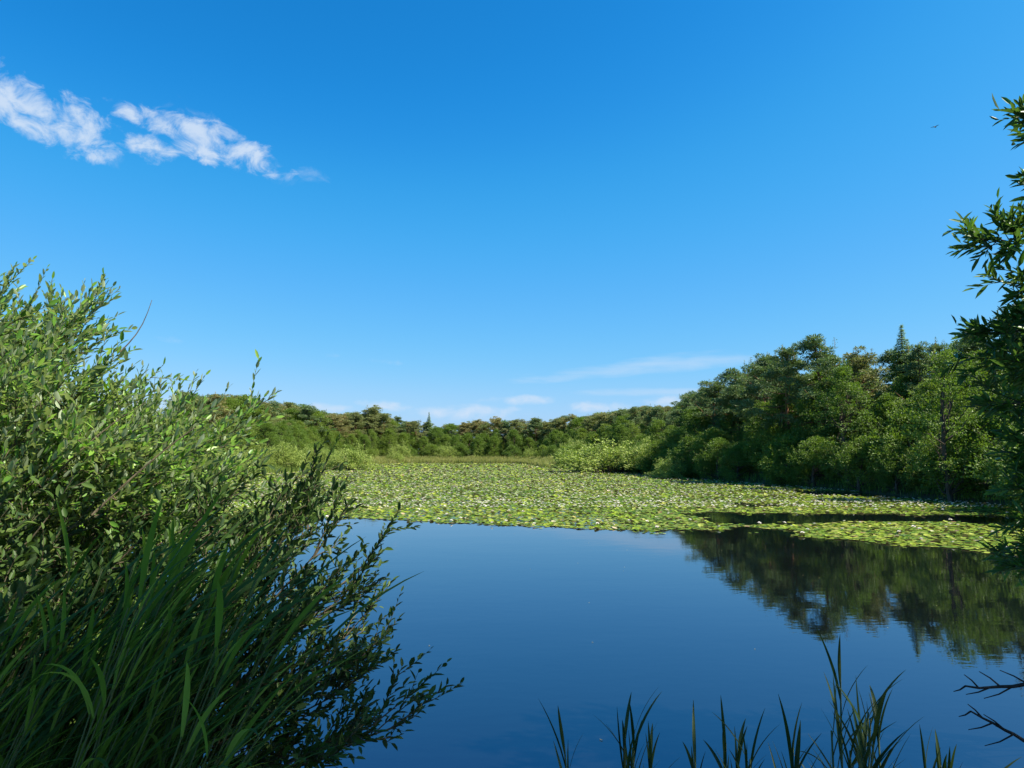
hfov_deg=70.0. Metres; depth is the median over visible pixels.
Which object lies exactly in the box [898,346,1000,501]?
birch tree
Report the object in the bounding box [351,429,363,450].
birch tree
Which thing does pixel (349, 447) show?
leafy bush
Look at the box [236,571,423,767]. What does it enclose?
reed
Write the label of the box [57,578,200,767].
reed
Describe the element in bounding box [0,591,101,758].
reed
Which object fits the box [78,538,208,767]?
reed
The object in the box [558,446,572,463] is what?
leafy bush
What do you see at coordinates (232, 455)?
willow shrub
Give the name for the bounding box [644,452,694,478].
willow shrub
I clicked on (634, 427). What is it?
birch tree
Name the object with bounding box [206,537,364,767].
reed
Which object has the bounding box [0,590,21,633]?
reed
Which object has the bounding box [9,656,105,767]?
reed
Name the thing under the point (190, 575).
reed
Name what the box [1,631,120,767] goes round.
reed
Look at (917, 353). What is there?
pine tree
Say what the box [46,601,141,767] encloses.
reed
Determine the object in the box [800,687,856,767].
reed
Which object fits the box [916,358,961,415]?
pine tree
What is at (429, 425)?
spruce tree
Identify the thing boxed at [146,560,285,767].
reed
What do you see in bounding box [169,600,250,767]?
reed
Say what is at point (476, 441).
broadleaf tree
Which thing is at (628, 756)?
reed
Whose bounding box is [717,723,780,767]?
reed
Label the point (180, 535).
reed
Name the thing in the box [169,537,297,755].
reed
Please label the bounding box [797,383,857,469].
broadleaf tree
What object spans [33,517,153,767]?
reed
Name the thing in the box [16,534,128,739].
reed
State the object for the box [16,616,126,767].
reed
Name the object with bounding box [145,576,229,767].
reed
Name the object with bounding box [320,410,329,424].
pine tree
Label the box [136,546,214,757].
reed
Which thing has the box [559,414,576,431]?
pine tree
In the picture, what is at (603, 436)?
birch tree
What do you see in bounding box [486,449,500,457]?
leafy bush
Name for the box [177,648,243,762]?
reed
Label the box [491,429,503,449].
birch tree
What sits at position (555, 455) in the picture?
leafy bush
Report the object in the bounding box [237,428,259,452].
broadleaf tree
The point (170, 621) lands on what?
reed
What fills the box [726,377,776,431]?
pine tree
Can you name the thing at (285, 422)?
birch tree
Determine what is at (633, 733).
reed
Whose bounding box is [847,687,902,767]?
reed
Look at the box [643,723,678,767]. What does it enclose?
reed
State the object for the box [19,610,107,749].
reed
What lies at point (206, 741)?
reed
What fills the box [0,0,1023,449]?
sky
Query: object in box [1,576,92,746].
reed
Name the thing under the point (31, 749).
reed
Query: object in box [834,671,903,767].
reed
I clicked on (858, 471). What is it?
leafy bush
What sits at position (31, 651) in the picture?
reed
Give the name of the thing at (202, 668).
reed
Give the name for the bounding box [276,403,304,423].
pine tree
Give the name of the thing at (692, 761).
reed
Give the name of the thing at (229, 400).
broadleaf tree
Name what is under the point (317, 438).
birch tree
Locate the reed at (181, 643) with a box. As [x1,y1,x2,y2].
[111,595,243,767]
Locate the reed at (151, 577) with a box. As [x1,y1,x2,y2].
[81,550,214,761]
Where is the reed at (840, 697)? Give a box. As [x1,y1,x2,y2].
[794,627,894,767]
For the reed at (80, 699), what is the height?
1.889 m
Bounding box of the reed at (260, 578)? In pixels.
[164,544,341,767]
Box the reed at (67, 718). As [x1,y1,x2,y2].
[5,588,124,767]
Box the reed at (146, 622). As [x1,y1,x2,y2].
[84,508,231,767]
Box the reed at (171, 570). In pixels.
[89,527,231,767]
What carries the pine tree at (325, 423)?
on the ground
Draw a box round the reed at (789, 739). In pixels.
[768,694,820,767]
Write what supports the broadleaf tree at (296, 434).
on the ground
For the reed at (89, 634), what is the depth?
2.67 m
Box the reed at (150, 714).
[133,630,225,767]
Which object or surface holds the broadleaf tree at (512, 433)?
on the ground
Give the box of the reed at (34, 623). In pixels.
[1,602,76,753]
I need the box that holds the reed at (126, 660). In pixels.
[98,541,232,767]
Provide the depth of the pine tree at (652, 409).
133.56 m
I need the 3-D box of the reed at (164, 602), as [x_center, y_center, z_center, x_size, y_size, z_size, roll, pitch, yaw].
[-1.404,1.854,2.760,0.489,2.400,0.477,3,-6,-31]
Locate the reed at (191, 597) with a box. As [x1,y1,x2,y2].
[126,557,265,767]
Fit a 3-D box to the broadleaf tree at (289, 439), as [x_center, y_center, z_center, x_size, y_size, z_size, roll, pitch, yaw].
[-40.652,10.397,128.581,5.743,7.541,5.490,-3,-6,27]
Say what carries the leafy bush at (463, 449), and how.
on the ground
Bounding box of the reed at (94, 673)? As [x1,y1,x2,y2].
[34,605,140,760]
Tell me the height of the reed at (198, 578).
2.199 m
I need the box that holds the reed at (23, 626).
[0,614,47,671]
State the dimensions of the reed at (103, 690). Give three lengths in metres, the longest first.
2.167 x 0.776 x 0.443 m
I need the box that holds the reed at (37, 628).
[0,599,67,754]
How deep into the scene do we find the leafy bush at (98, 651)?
6.58 m
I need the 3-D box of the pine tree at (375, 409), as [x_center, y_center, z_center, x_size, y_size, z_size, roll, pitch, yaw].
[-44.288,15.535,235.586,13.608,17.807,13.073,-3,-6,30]
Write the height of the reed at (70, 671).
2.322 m
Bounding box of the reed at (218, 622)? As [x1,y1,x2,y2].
[170,566,302,767]
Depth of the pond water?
12.00 m
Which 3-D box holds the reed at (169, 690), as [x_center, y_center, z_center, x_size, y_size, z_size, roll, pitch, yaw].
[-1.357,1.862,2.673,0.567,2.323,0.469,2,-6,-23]
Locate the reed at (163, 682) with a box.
[130,610,232,767]
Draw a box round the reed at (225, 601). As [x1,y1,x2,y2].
[155,570,269,767]
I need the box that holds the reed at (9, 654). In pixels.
[2,631,42,711]
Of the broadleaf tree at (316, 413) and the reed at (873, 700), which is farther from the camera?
the broadleaf tree at (316, 413)
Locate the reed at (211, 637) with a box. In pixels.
[166,548,289,767]
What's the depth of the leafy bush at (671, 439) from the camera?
99.47 m
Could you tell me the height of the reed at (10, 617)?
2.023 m
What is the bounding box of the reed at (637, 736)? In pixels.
[595,693,660,767]
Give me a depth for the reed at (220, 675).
3.38 m
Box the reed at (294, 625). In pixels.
[215,574,359,767]
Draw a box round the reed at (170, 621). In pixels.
[136,604,241,765]
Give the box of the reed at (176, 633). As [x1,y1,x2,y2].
[114,563,229,725]
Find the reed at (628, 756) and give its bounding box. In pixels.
[623,733,655,767]
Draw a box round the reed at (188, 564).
[124,527,231,704]
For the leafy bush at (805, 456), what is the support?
on the ground
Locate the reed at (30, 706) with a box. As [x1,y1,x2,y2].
[7,670,111,767]
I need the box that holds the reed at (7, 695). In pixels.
[0,679,30,755]
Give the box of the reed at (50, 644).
[23,594,115,767]
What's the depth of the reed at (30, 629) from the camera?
3.17 m
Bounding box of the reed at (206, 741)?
[182,695,294,767]
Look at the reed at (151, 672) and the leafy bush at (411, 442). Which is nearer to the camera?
the reed at (151, 672)
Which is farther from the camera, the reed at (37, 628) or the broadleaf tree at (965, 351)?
the broadleaf tree at (965, 351)
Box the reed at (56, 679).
[9,612,120,762]
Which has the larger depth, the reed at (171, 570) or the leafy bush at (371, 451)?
the leafy bush at (371, 451)
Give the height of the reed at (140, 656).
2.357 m
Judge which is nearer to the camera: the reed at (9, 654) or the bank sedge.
the reed at (9, 654)
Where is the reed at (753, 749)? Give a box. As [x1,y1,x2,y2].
[716,709,764,767]
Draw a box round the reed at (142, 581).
[90,496,224,767]
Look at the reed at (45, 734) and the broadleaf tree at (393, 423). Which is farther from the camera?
the broadleaf tree at (393, 423)
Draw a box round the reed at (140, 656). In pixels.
[91,545,244,767]
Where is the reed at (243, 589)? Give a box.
[136,551,293,767]
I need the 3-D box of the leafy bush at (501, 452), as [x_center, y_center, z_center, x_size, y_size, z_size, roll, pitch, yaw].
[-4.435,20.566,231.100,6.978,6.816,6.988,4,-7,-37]
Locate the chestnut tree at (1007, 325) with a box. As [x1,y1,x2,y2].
[939,94,1023,587]
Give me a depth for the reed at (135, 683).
3.08 m
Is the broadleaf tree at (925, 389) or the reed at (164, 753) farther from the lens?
the broadleaf tree at (925, 389)
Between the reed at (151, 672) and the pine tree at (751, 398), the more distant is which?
the pine tree at (751, 398)
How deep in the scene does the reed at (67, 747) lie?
2.75 m
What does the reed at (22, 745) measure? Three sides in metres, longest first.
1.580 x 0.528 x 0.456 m
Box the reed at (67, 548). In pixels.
[32,500,129,767]
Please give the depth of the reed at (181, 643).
2.81 m
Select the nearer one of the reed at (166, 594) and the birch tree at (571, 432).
the reed at (166, 594)
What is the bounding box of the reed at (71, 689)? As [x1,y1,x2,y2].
[41,590,156,767]
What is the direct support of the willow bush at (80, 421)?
on the ground
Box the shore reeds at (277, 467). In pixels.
[181,460,338,477]
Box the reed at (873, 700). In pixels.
[830,686,922,767]
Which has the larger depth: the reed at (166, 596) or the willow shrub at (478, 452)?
the willow shrub at (478, 452)
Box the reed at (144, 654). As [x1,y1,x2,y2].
[109,589,202,762]
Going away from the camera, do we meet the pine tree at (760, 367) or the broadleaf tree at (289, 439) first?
the pine tree at (760, 367)
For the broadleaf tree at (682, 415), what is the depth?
103.97 m
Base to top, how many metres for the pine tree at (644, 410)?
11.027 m
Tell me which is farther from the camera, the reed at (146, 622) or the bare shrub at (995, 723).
the bare shrub at (995, 723)
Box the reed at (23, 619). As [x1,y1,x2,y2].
[0,575,64,765]
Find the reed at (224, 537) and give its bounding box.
[146,509,256,767]
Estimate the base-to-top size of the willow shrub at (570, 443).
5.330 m
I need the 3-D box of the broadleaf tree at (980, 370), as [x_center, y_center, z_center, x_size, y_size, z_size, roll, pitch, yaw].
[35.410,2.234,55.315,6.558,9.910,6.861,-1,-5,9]
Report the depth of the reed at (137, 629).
2.56 m
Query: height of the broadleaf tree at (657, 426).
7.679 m
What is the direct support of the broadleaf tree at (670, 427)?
on the ground
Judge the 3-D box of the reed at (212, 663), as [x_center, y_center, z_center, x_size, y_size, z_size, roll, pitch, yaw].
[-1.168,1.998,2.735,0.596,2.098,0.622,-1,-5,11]
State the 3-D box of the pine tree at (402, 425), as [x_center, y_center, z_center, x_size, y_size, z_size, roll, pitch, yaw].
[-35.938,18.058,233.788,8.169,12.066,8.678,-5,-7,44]
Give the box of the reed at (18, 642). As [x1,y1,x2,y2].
[0,621,58,724]
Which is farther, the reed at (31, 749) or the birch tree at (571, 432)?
the birch tree at (571, 432)
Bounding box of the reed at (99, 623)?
[24,612,113,740]
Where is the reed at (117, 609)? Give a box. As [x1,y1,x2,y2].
[44,526,186,767]
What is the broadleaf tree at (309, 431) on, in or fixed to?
on the ground
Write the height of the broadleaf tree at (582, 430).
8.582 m
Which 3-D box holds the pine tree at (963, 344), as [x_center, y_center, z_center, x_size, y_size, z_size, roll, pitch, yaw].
[38.387,1.184,59.628,6.901,12.972,7.309,1,-6,-13]
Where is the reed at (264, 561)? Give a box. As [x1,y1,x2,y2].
[178,523,352,767]
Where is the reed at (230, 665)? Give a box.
[176,606,261,764]
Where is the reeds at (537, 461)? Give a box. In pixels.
[335,455,563,467]
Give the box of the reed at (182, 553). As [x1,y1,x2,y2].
[101,521,243,760]
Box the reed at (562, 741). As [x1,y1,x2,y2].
[539,700,581,767]
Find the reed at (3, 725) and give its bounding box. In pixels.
[0,581,106,767]
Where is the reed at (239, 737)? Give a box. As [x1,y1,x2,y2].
[221,592,350,767]
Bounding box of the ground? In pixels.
[70,457,1013,765]
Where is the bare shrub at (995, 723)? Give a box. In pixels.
[953,670,1023,745]
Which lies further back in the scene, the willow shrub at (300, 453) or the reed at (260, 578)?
the willow shrub at (300, 453)
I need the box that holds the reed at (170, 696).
[144,614,223,767]
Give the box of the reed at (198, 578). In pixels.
[173,556,228,632]
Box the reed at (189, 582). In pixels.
[110,540,255,761]
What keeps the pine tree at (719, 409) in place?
on the ground
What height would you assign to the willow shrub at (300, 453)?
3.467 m
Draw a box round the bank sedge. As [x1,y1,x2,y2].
[563,467,1023,505]
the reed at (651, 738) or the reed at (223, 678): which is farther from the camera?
the reed at (651, 738)
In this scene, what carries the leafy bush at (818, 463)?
on the ground
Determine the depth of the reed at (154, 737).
2.82 m
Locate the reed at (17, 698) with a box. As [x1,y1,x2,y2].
[0,584,97,757]
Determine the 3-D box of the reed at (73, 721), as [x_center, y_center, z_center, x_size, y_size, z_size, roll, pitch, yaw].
[-1.825,1.825,3.047,0.773,2.158,0.442,5,-7,-21]
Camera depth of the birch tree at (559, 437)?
207.73 m
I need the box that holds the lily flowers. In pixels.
[223,463,1007,506]
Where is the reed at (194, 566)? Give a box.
[109,547,233,758]
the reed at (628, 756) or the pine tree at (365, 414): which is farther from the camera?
the pine tree at (365, 414)
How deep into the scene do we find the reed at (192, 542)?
2.85 m
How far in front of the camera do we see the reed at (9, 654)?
3.02 m
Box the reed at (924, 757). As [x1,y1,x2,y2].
[894,724,940,767]
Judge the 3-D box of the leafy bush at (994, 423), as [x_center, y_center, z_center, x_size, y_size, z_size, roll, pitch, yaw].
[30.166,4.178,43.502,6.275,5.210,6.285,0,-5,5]
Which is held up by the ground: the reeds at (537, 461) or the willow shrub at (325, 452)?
the willow shrub at (325, 452)
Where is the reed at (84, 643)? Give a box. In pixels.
[16,597,131,762]
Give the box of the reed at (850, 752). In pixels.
[808,704,882,767]
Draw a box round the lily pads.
[174,462,1023,553]
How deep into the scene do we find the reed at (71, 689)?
2.83 m
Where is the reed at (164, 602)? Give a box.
[108,553,214,767]
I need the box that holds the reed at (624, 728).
[617,692,631,767]
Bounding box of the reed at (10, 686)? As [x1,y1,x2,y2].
[0,658,39,750]
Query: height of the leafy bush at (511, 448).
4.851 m
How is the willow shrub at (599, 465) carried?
on the ground
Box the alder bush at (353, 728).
[114,423,463,767]
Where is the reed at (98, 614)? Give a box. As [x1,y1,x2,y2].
[32,538,170,767]
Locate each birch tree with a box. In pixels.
[194,414,213,457]
[278,420,295,450]
[310,432,321,443]
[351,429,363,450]
[363,429,378,451]
[411,432,419,450]
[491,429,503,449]
[525,431,535,449]
[555,433,563,444]
[567,429,575,443]
[598,432,607,444]
[622,423,640,443]
[634,423,646,439]
[731,406,758,460]
[811,365,885,484]
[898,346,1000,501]
[927,386,976,457]
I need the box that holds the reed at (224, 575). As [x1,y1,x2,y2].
[140,547,274,767]
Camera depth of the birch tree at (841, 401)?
59.71 m
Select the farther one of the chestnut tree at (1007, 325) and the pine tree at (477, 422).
the pine tree at (477, 422)
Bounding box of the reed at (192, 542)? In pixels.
[109,489,257,767]
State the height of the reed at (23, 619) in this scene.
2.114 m
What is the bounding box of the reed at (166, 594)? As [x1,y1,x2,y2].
[139,570,195,714]
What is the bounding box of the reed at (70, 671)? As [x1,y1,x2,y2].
[45,551,212,767]
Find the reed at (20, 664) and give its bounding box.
[0,617,66,740]
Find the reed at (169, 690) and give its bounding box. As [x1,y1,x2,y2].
[125,581,237,767]
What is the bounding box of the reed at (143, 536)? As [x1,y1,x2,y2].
[76,529,214,749]
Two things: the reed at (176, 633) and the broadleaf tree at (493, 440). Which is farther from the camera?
the broadleaf tree at (493, 440)
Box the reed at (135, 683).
[86,620,176,756]
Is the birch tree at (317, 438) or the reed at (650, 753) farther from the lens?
the birch tree at (317, 438)
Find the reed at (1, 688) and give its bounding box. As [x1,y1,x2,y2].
[0,601,94,767]
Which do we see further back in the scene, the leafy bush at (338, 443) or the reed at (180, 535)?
the leafy bush at (338, 443)
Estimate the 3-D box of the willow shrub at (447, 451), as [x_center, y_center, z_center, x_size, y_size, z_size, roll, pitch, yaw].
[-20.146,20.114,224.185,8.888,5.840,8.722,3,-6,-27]
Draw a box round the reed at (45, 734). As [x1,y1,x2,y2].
[25,621,143,767]
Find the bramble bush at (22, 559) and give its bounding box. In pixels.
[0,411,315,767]
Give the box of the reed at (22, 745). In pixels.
[1,719,42,766]
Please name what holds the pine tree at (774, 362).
on the ground
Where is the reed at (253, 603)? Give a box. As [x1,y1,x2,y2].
[162,551,336,767]
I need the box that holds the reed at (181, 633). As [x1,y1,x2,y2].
[126,600,203,735]
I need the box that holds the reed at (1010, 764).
[942,757,1020,767]
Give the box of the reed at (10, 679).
[2,647,37,711]
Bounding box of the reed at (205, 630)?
[164,599,246,767]
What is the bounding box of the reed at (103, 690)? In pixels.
[79,655,208,767]
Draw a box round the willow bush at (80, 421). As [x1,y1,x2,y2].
[0,256,284,592]
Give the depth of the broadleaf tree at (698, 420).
94.45 m
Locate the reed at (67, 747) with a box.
[50,631,174,767]
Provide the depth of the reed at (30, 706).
2.42 m
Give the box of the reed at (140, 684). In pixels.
[111,650,200,767]
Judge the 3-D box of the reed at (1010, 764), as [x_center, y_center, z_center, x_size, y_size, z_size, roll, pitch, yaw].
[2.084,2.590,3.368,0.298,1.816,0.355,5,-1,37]
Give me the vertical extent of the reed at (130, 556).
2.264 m
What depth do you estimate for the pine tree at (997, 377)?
52.85 m
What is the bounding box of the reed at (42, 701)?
[13,614,121,767]
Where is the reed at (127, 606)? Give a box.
[72,563,202,767]
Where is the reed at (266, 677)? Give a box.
[213,581,317,767]
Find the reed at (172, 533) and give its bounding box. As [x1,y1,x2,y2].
[121,518,233,767]
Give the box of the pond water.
[61,464,1023,767]
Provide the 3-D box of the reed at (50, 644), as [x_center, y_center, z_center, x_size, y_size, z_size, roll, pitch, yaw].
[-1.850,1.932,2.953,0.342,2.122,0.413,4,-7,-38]
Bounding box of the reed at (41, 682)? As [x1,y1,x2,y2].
[0,577,131,767]
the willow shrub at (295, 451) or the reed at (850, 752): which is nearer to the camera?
the reed at (850, 752)
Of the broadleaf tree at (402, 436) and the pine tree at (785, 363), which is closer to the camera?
the pine tree at (785, 363)
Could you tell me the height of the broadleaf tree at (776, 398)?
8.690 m
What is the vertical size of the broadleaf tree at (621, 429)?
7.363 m
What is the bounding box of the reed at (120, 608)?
[79,529,190,757]
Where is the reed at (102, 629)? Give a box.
[54,589,133,751]
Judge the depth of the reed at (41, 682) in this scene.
2.59 m
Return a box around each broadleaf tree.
[208,395,253,452]
[211,418,244,452]
[228,394,272,449]
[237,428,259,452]
[249,421,282,462]
[265,422,298,448]
[281,408,307,426]
[285,425,309,450]
[287,419,300,425]
[289,425,312,447]
[295,420,315,444]
[302,409,335,442]
[306,426,323,442]
[318,426,335,444]
[322,434,339,450]
[343,433,360,451]
[356,434,372,451]
[365,434,380,449]
[379,427,399,446]
[379,429,398,454]
[381,420,399,439]
[396,433,409,447]
[416,436,432,455]
[425,426,444,452]
[433,438,443,456]
[441,423,462,454]
[447,435,461,454]
[471,436,487,456]
[487,435,502,456]
[504,429,523,456]
[520,437,535,453]
[542,429,560,445]
[554,433,572,449]
[564,416,585,434]
[573,432,586,444]
[574,428,587,441]
[582,431,594,442]
[589,433,601,449]
[594,423,609,439]
[600,426,611,440]
[607,416,633,444]
[607,429,623,446]
[609,423,632,447]
[642,418,666,443]
[660,425,675,442]
[674,407,705,437]
[675,406,714,460]
[715,404,745,450]
[742,399,783,464]
[752,390,799,459]
[790,368,855,448]
[792,378,857,470]
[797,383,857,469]
[836,359,882,396]
[850,392,907,463]
[852,383,906,437]
[867,371,938,444]
[888,377,969,466]
[928,349,1004,454]
[933,335,997,458]
[985,370,1023,417]
[995,375,1023,425]
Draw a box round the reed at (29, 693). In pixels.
[0,619,115,758]
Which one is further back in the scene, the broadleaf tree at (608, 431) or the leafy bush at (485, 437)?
the leafy bush at (485, 437)
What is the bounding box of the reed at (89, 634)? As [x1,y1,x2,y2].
[35,606,153,767]
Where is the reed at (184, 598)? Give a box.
[119,577,226,726]
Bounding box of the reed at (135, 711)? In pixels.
[121,536,253,767]
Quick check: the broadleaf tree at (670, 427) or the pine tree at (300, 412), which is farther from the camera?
the pine tree at (300, 412)
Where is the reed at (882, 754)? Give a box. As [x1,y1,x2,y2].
[810,680,903,767]
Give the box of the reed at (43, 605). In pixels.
[0,565,91,733]
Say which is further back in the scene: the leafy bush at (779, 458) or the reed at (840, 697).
the leafy bush at (779, 458)
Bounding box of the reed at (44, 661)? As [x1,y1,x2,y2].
[2,593,125,767]
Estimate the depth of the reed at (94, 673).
2.88 m
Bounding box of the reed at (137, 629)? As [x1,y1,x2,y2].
[87,494,238,767]
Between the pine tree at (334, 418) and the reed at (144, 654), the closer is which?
the reed at (144, 654)
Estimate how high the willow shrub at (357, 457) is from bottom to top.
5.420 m
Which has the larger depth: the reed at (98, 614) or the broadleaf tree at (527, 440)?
the broadleaf tree at (527, 440)
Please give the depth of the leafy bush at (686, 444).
87.51 m
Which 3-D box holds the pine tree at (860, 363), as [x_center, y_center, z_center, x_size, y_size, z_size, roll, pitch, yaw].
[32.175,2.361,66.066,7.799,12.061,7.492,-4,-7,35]
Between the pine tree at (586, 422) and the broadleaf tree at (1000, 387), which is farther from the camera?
the pine tree at (586, 422)
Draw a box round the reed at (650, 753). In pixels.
[648,723,651,767]
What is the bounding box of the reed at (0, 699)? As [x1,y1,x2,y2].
[0,674,56,767]
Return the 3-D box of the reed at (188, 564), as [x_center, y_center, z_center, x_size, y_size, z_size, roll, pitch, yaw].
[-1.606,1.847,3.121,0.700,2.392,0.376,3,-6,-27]
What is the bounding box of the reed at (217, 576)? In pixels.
[153,543,269,767]
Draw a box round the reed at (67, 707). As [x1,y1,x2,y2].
[38,626,142,767]
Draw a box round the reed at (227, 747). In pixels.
[214,653,339,767]
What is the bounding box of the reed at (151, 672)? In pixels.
[102,611,227,767]
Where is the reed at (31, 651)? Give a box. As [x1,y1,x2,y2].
[0,611,86,761]
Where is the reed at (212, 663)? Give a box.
[176,614,289,767]
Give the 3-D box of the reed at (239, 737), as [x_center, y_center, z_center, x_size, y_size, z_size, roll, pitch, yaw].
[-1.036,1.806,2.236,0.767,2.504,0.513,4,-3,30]
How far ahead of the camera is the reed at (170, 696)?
3.17 m
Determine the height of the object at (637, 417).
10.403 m
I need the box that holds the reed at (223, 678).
[179,605,284,767]
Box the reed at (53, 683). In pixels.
[0,654,78,767]
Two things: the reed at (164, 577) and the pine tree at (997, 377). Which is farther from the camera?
the pine tree at (997, 377)
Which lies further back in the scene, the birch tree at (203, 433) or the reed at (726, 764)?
the birch tree at (203, 433)
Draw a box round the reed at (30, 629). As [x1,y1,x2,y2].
[3,564,50,754]
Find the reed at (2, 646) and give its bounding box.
[0,616,35,707]
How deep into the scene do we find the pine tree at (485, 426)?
237.00 m
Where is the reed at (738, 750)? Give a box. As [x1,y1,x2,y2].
[730,719,764,767]
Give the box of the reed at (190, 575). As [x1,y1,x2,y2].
[152,522,237,684]
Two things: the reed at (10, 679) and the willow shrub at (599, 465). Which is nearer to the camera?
the reed at (10, 679)
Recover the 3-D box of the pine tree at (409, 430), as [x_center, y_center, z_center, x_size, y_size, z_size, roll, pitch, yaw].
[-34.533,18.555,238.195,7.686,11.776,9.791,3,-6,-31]
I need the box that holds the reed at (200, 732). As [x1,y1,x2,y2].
[187,584,308,767]
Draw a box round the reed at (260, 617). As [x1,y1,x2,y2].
[191,578,292,767]
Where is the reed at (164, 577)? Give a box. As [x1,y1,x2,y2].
[97,525,223,767]
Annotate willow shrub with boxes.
[204,448,260,476]
[236,447,260,466]
[245,444,279,464]
[268,440,309,466]
[274,442,301,466]
[291,445,306,460]
[301,443,323,461]
[318,445,338,462]
[324,442,380,470]
[384,440,413,457]
[387,451,405,462]
[433,442,459,457]
[468,446,488,456]
[520,447,537,457]
[540,436,643,472]
[557,439,585,451]
[610,436,665,469]
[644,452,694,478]
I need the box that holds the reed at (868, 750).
[853,718,903,767]
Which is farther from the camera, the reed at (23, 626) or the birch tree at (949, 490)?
the birch tree at (949, 490)
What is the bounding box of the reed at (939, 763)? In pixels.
[935,730,946,767]
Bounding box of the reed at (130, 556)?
[69,535,154,767]
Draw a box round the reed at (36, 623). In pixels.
[0,568,66,756]
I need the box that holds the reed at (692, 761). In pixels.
[682,700,704,767]
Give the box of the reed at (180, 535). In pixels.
[84,516,217,759]
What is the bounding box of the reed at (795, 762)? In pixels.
[791,720,820,767]
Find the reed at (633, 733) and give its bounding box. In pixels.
[605,689,656,767]
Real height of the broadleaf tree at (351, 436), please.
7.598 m
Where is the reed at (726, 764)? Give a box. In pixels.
[704,699,728,767]
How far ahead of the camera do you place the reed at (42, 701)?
2.73 m
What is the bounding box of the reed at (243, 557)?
[147,530,295,767]
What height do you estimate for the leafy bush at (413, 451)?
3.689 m
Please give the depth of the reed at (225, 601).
2.94 m
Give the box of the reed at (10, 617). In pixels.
[0,597,45,758]
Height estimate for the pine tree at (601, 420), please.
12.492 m
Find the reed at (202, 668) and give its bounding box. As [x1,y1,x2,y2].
[159,617,279,767]
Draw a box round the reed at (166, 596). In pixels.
[86,509,247,767]
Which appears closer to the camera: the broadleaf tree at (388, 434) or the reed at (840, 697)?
the reed at (840, 697)
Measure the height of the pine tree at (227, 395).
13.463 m
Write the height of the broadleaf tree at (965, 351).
12.439 m
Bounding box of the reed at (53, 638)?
[4,595,121,766]
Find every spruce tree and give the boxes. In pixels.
[424,413,433,444]
[880,324,918,438]
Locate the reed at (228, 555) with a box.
[169,519,269,751]
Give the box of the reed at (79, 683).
[40,551,232,767]
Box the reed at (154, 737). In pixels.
[149,594,273,767]
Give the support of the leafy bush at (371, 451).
on the ground
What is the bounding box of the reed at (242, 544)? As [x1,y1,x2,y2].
[150,497,277,766]
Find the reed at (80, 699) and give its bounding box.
[40,638,128,765]
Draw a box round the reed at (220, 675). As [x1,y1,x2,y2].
[172,608,258,755]
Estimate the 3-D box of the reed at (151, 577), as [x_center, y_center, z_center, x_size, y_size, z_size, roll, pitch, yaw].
[-1.552,1.825,2.895,0.706,2.349,0.408,2,-6,-21]
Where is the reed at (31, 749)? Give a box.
[27,605,133,767]
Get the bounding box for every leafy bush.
[12,517,210,767]
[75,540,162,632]
[309,441,327,450]
[321,430,346,451]
[338,443,354,451]
[365,448,377,456]
[374,444,390,456]
[393,432,419,456]
[406,447,417,456]
[421,444,442,457]
[434,434,453,451]
[451,443,471,457]
[458,432,484,455]
[471,432,490,454]
[485,439,505,456]
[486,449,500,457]
[502,445,522,457]
[512,432,530,454]
[530,439,544,450]
[533,445,549,456]
[540,445,557,456]
[553,446,567,460]
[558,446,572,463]
[563,443,586,468]
[592,441,614,463]
[619,442,646,472]
[621,440,637,470]
[629,433,648,441]
[633,434,665,447]
[635,439,671,473]
[651,427,689,461]
[651,448,678,474]
[663,444,696,471]
[667,431,714,477]
[687,427,736,474]
[692,437,741,478]
[715,441,767,480]
[724,439,760,472]
[742,424,793,471]
[757,431,811,485]
[762,426,817,476]
[786,435,843,486]
[805,438,835,475]
[827,435,894,491]
[829,435,875,479]
[858,406,963,481]
[868,444,930,493]
[897,438,964,493]
[907,409,1001,501]
[951,411,1015,496]
[965,421,1023,510]
[988,432,1023,501]
[992,402,1023,460]
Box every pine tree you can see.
[157,390,202,422]
[182,396,222,426]
[198,392,236,433]
[223,394,242,407]
[248,402,283,437]
[260,400,284,425]
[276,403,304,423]
[282,402,298,409]
[291,406,314,427]
[294,405,326,431]
[315,412,336,427]
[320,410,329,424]
[325,413,349,441]
[336,415,351,432]
[336,419,356,439]
[346,411,373,439]
[357,414,385,440]
[362,405,392,430]
[362,407,386,437]
[374,413,402,439]
[392,416,406,429]
[395,423,406,441]
[405,424,414,434]
[406,420,427,457]
[421,422,434,434]
[452,422,474,442]
[465,419,485,441]
[472,423,493,442]
[477,416,503,432]
[488,418,507,443]
[493,421,510,447]
[502,419,527,440]
[520,416,547,443]
[527,424,545,440]
[535,421,552,438]
[540,418,564,439]
[548,419,568,432]
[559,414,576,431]
[577,413,596,431]
[584,413,602,433]
[591,419,604,430]
[593,412,612,432]
[600,412,616,425]
[605,409,632,427]
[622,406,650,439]
[629,406,650,431]
[636,407,660,429]
[642,407,662,430]
[645,407,668,433]
[649,405,668,411]
[655,411,676,431]
[662,409,687,426]
[668,395,694,412]
[670,392,690,410]
[677,389,710,416]
[680,379,735,434]
[688,386,712,414]
[704,402,716,412]
[707,367,760,442]
[708,393,733,439]
[711,394,742,439]
[723,350,796,453]
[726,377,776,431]
[735,343,817,449]
[746,352,780,399]
[772,333,870,428]
[821,353,841,377]
[822,346,892,429]
[835,358,892,431]
[867,348,924,393]
[878,339,951,413]
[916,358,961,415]
[918,337,950,378]
[941,326,999,469]
[985,306,1023,395]
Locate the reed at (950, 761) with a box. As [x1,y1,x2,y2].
[946,744,962,767]
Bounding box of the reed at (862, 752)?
[846,707,868,767]
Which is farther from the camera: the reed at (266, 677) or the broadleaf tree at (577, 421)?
the broadleaf tree at (577, 421)
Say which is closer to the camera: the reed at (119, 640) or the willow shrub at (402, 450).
the reed at (119, 640)
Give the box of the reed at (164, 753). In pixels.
[138,598,274,767]
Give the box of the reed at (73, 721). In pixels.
[43,562,174,764]

